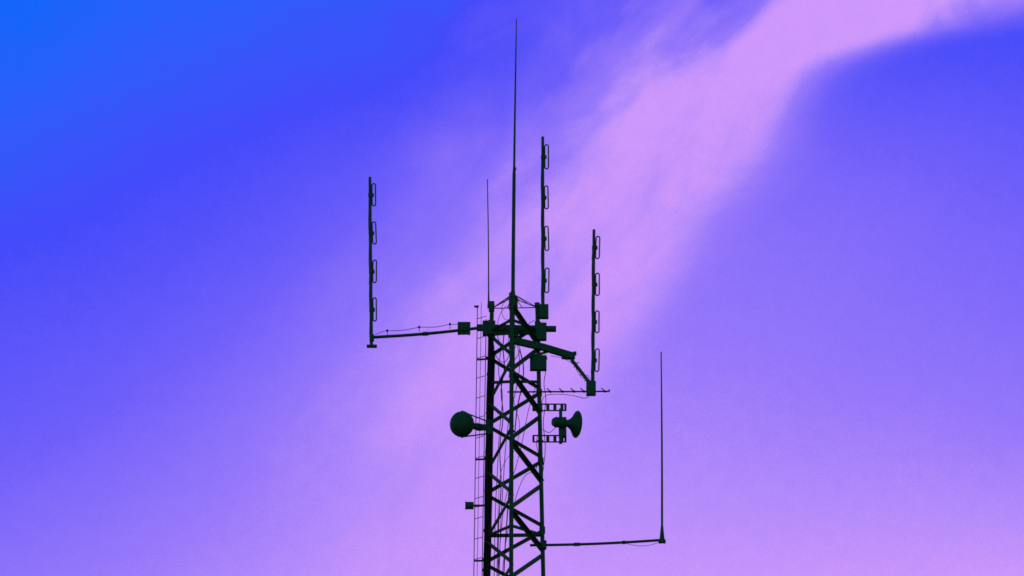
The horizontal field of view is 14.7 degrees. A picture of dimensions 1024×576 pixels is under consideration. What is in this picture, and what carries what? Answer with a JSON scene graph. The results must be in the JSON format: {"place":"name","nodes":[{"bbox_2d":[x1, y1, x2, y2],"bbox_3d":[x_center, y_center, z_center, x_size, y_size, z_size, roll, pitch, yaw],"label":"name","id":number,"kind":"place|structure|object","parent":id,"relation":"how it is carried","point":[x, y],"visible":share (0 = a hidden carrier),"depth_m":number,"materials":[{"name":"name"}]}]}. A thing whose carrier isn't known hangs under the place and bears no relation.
{"place":"outdoors","nodes":[
{"label":"outdoors","id":0,"kind":"place"},
{"bbox_2d":[0,0,1023,575],"label":"sky","id":1,"kind":"structure","parent":0,"point":[812,211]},
{"bbox_3d":[0.025,17.356,57.455,3.200,0.400,3.200,0,-15,0],"label":"concrete tower footing","id":2,"kind":"object","parent":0,"visible":0},
{"bbox_2d":[485,296,545,575],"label":"lattice tower","id":3,"kind":"structure","parent":2,"relation":"on","point":[510,435],"depth_m":61.47,"materials":[{"name":"black metal"}]},
{"bbox_2d":[450,410,492,437],"bbox_3d":[-0.600,2.120,61.703,0.731,0.434,0.397,4,-16,-15],"label":"dish antenna","id":4,"kind":"object","parent":3,"relation":"attached to","point":[462,424],"visible":1,"depth_m":61.56,"materials":[{"name":"black metal"}]},
{"bbox_2d":[465,501,484,509],"bbox_3d":[-0.547,3.367,61.532,0.350,0.132,0.176,0,-15,0],"label":"obstruction lamp","id":5,"kind":"object","parent":3,"relation":"attached to","point":[470,505],"visible":1,"depth_m":61.47,"materials":[{"name":"black metal"}]},
{"bbox_2d":[473,302,488,575],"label":"access ladder","id":6,"kind":"object","parent":3,"relation":"attached to","point":[480,359],"visible":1,"depth_m":61.78,"materials":[{"name":"black metal"}]},
{"bbox_2d":[487,179,489,307],"bbox_3d":[-0.366,-0.703,62.660,0.060,2.110,0.050,0,-15,0],"label":"whip antenna","id":7,"kind":"object","parent":3,"relation":"attached to","point":[488,246],"visible":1,"depth_m":62.64,"materials":[{"name":"green paint"}]},
{"bbox_2d":[374,289,658,548],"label":"support arms","id":8,"kind":"object","parent":3,"relation":"attached to","point":[538,361],"visible":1,"depth_m":62.14},
{"bbox_2d":[367,177,376,347],"bbox_3d":[-2.187,-0.418,62.493,0.162,2.785,0.110,0,-15,0],"label":"dipole array","id":9,"kind":"object","parent":8,"relation":"attached to","point":[371,271],"visible":1,"depth_m":62.45,"materials":[{"name":"green paint"}]},
{"bbox_2d":[511,19,516,294],"bbox_3d":[0.023,-2.078,62.799,0.081,4.579,0.081,-15,-21,43],"label":"whip antenna","id":10,"kind":"object","parent":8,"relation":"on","point":[513,222],"visible":1,"depth_m":62.63,"materials":[{"name":"green paint"}]},
{"bbox_2d":[375,323,657,545],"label":"cables","id":11,"kind":"object","parent":8,"relation":"attached to","point":[419,327],"visible":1,"depth_m":62.20,"materials":[{"name":"black rubber"}]},
{"bbox_2d":[586,229,599,395],"bbox_3d":[1.275,0.371,62.436,0.235,2.700,0.120,0,-15,0],"label":"dipole array","id":12,"kind":"object","parent":8,"relation":"attached to","point":[591,388],"visible":1,"depth_m":62.36,"materials":[{"name":"green paint"}]},
{"bbox_2d":[658,352,665,543],"bbox_3d":[2.312,2.470,61.733,0.110,3.065,0.090,0,-15,0],"label":"whip antenna","id":13,"kind":"object","parent":8,"relation":"attached to","point":[662,539],"visible":1,"depth_m":61.61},
{"bbox_2d":[483,302,589,575],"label":"feeder cables","id":14,"kind":"object","parent":3,"relation":"attached to","point":[489,456],"visible":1,"depth_m":61.67,"materials":[{"name":"black rubber"}]},
{"bbox_2d":[539,136,549,318],"bbox_3d":[0.485,-0.964,62.677,0.210,2.988,0.120,0,-15,0],"label":"dipole array","id":15,"kind":"object","parent":3,"relation":"attached to","point":[543,311],"visible":1,"depth_m":62.59,"materials":[{"name":"green paint"}]},
{"bbox_2d":[532,403,581,443],"bbox_3d":[0.702,2.071,61.812,0.666,0.645,0.430,7,-17,-23],"label":"dish antenna","id":16,"kind":"object","parent":3,"relation":"attached to","point":[573,423],"visible":1,"depth_m":61.83,"materials":[{"name":"black metal"}]},
{"bbox_2d":[507,388,609,392],"bbox_3d":[0.747,1.582,61.907,1.628,0.127,0.217,3,-16,-10],"label":"yagi antenna","id":17,"kind":"object","parent":3,"relation":"attached to","point":[573,391],"visible":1,"depth_m":61.96,"materials":[{"name":"black metal"}]}
]}

